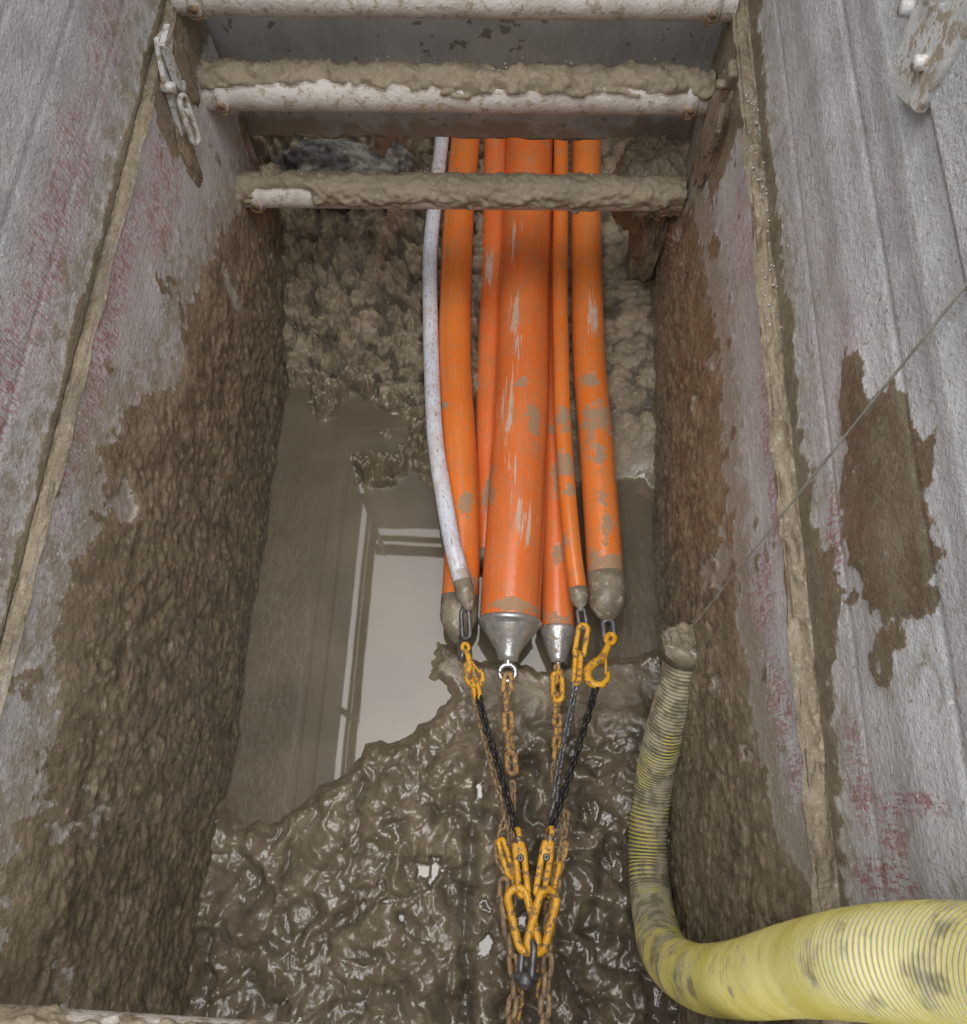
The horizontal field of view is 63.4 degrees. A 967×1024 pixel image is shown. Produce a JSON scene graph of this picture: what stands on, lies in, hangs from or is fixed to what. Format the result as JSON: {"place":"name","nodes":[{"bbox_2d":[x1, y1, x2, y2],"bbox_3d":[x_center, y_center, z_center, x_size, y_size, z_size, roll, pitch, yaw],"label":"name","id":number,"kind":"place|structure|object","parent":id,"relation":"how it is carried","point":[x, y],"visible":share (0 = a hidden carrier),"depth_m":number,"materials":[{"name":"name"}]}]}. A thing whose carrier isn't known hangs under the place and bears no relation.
{"place":"outdoors","nodes":[
{"label":"outdoors","id":0,"kind":"place"},
{"bbox_2d":[183,36,719,1023],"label":"mud floor","id":1,"kind":"structure","parent":0,"point":[337,352],"depth_m":2.40,"materials":[{"name":"soil"}]},
{"bbox_2d":[273,137,400,211],"bbox_3d":[-0.541,-1.251,2.916,0.476,0.359,0.282,3,70,0],"label":"boulder","id":2,"kind":"object","parent":1,"relation":"on","point":[308,154],"visible":0.39,"depth_m":2.78,"materials":[{"name":"grey stone"}]},
{"bbox_2d":[387,140,415,209],"bbox_3d":[-0.355,-1.297,3.027,0.206,0.321,0.221,23,71,7],"label":"boulder","id":3,"kind":"object","parent":1,"relation":"on","point":[400,155],"visible":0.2,"depth_m":2.92,"materials":[{"name":"grey stone"}]},
{"bbox_2d":[228,387,657,825],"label":"muddy water","id":4,"kind":"structure","parent":1,"relation":"on","point":[348,632],"depth_m":2.68,"materials":[{"name":"brown liquid"}]},
{"bbox_2d":[422,137,474,611],"bbox_3d":[-0.149,-0.843,2.919,0.164,0.156,2.498,-2,70,-1],"label":"white pipe","id":5,"kind":"object","parent":1,"relation":"on","point":[461,579],"visible":0.77,"depth_m":2.73,"materials":[{"name":"plastic"}]},
{"bbox_2d":[438,137,479,643],"bbox_3d":[-0.084,-0.796,2.964,0.166,0.156,2.602,1,70,0],"label":"orange pipe","id":6,"kind":"object","parent":1,"relation":"on","point":[457,408],"visible":0.6,"depth_m":2.78,"materials":[{"name":"plastic"}]},
{"bbox_2d":[475,138,506,567],"bbox_3d":[0.035,-0.917,3.074,0.108,0.126,2.346,2,70,0],"label":"orange pipe","id":7,"kind":"object","parent":1,"relation":"on","point":[494,155],"visible":0.35,"depth_m":2.94,"materials":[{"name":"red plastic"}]},
{"bbox_2d":[478,137,552,661],"bbox_3d":[0.145,-0.768,2.936,0.221,0.290,2.664,3,70,0],"label":"orange pipe","id":8,"kind":"object","parent":1,"relation":"on","point":[509,622],"visible":0.79,"depth_m":2.66,"materials":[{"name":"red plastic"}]},
{"bbox_2d":[457,607,617,1023],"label":"chain sling","id":9,"kind":"object","parent":1,"relation":"on","point":[534,943],"visible":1,"depth_m":2.17,"materials":[{"name":"metal"}]},
{"bbox_2d":[539,172,575,662],"bbox_3d":[0.252,-0.647,2.997,0.122,0.194,2.450,1,70,0],"label":"orange pipe","id":10,"kind":"object","parent":1,"relation":"on","point":[557,629],"visible":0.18,"depth_m":2.60,"materials":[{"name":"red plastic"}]},
{"bbox_2d":[552,139,588,611],"bbox_3d":[0.302,-0.827,2.933,0.097,0.110,2.454,1,70,0],"label":"orange pipe","id":11,"kind":"object","parent":1,"relation":"on","point":[577,585],"visible":0.72,"depth_m":2.73,"materials":[{"name":"plastic"}]},
{"bbox_2d":[571,139,626,619],"bbox_3d":[0.411,-0.822,2.976,0.156,0.168,2.522,1,70,0],"label":"orange pipe","id":12,"kind":"object","parent":1,"relation":"on","point":[606,585],"visible":0.77,"depth_m":2.74,"materials":[{"name":"plastic"}]},
{"bbox_2d":[626,216,669,283],"bbox_3d":[0.619,-1.040,2.898,0.139,0.643,0.292,3,70,0],"label":"clay clump","id":13,"kind":"object","parent":1,"relation":"on","point":[644,252],"visible":0.4,"depth_m":2.84,"materials":[{"name":"brown soil"}]},
{"bbox_2d":[610,133,667,236],"bbox_3d":[0.561,-1.132,2.716,0.254,0.435,0.273,3,70,0],"label":"clay clump","id":14,"kind":"object","parent":13,"relation":"on","point":[629,222],"visible":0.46,"depth_m":2.69,"materials":[{"name":"brown soil"}]},
{"bbox_2d":[617,138,689,222],"bbox_3d":[0.571,-1.093,2.562,0.268,0.226,0.295,3,70,0],"label":"clay clump","id":15,"kind":"object","parent":13,"relation":"on","point":[669,158],"visible":0.46,"depth_m":2.50,"materials":[{"name":"brown soil"}]},
{"bbox_2d":[628,621,966,1023],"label":"suction hose","id":16,"kind":"object","parent":1,"relation":"on","point":[898,962],"visible":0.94,"depth_m":1.11,"materials":[{"name":"plastic"}]},
{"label":"ground","id":17,"kind":"structure","parent":0,"visible":0},
{"bbox_2d":[0,0,288,1015],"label":"trench shield wall","id":18,"kind":"structure","parent":17,"relation":"on","point":[120,720],"depth_m":1.77,"materials":[{"name":"metal"}]},
{"bbox_2d":[0,0,176,717],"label":"seam ledge","id":19,"kind":"object","parent":18,"relation":"attached to","point":[18,608],"visible":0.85,"depth_m":1.57,"materials":[{"name":"metal"}]},
{"bbox_2d":[0,1003,304,1023],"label":"steel strut","id":20,"kind":"object","parent":18,"relation":"attached to","point":[54,1013],"visible":1,"depth_m":1.22,"materials":[{"name":"paint"}]},
{"bbox_2d":[154,24,202,187],"bbox_3d":[-0.759,-1.046,2.009,0.062,0.388,0.273,3,70,0],"label":"locking bracket","id":21,"kind":"object","parent":18,"relation":"attached to","point":[178,84],"visible":0.96,"depth_m":1.96,"materials":[{"name":"metal"}]},
{"bbox_2d":[171,0,738,26],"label":"steel strut","id":22,"kind":"object","parent":18,"relation":"attached to","point":[708,13],"visible":1,"depth_m":1.95,"materials":[{"name":"paint"}]},
{"bbox_2d":[199,57,715,120],"bbox_3d":[-0.071,-1.174,2.165,1.399,0.138,0.139,0,70,-1],"label":"steel strut","id":23,"kind":"object","parent":18,"relation":"attached to","point":[228,85],"visible":0.99,"depth_m":2.12,"materials":[{"name":"paint"}]},
{"bbox_2d":[237,170,686,216],"bbox_3d":[-0.068,-1.012,2.476,1.396,0.127,0.135,0,70,-1],"label":"steel strut","id":24,"kind":"object","parent":18,"relation":"attached to","point":[577,193],"visible":1,"depth_m":2.43,"materials":[{"name":"paint"}]},
{"bbox_2d":[258,162,281,177],"bbox_3d":[-0.667,-1.051,2.446,0.084,0.074,0.074,3,70,0],"label":"clay clump","id":25,"kind":"object","parent":24,"relation":"attached to","point":[269,169],"visible":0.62,"depth_m":2.42,"materials":[{"name":"beige soil"}]},
{"bbox_2d":[205,16,723,140],"bbox_3d":[-0.053,-1.696,1.344,1.458,2.614,0.086,0,70,-1],"label":"steel end plate","id":26,"kind":"object","parent":18,"relation":"attached to","point":[497,43],"visible":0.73,"depth_m":2.25,"materials":[{"name":"metal"}]},
{"bbox_2d":[650,0,966,1023],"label":"trench shield wall","id":27,"kind":"structure","parent":17,"relation":"on","point":[866,176],"depth_m":1.38,"materials":[{"name":"metal"}]},
{"bbox_2d":[693,56,737,188],"bbox_3d":[0.619,-1.032,2.107,0.079,0.432,0.221,3,70,0],"label":"locking bracket","id":28,"kind":"object","parent":27,"relation":"attached to","point":[715,119],"visible":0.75,"depth_m":2.03,"materials":[{"name":"metal"}]},
{"bbox_2d":[733,0,851,1023],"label":"seam ledge","id":29,"kind":"object","parent":27,"relation":"attached to","point":[816,805],"visible":0.85,"depth_m":1.49,"materials":[{"name":"metal"}]},
{"bbox_2d":[686,281,966,633],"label":"pull rope","id":30,"kind":"object","parent":27,"relation":"attached to","point":[935,323],"visible":0.97,"depth_m":1.22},
{"bbox_2d":[896,0,966,112],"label":"lifting bracket","id":31,"kind":"object","parent":27,"relation":"attached to","point":[934,39],"visible":1,"depth_m":1.04,"materials":[{"name":"metal"}]}
]}

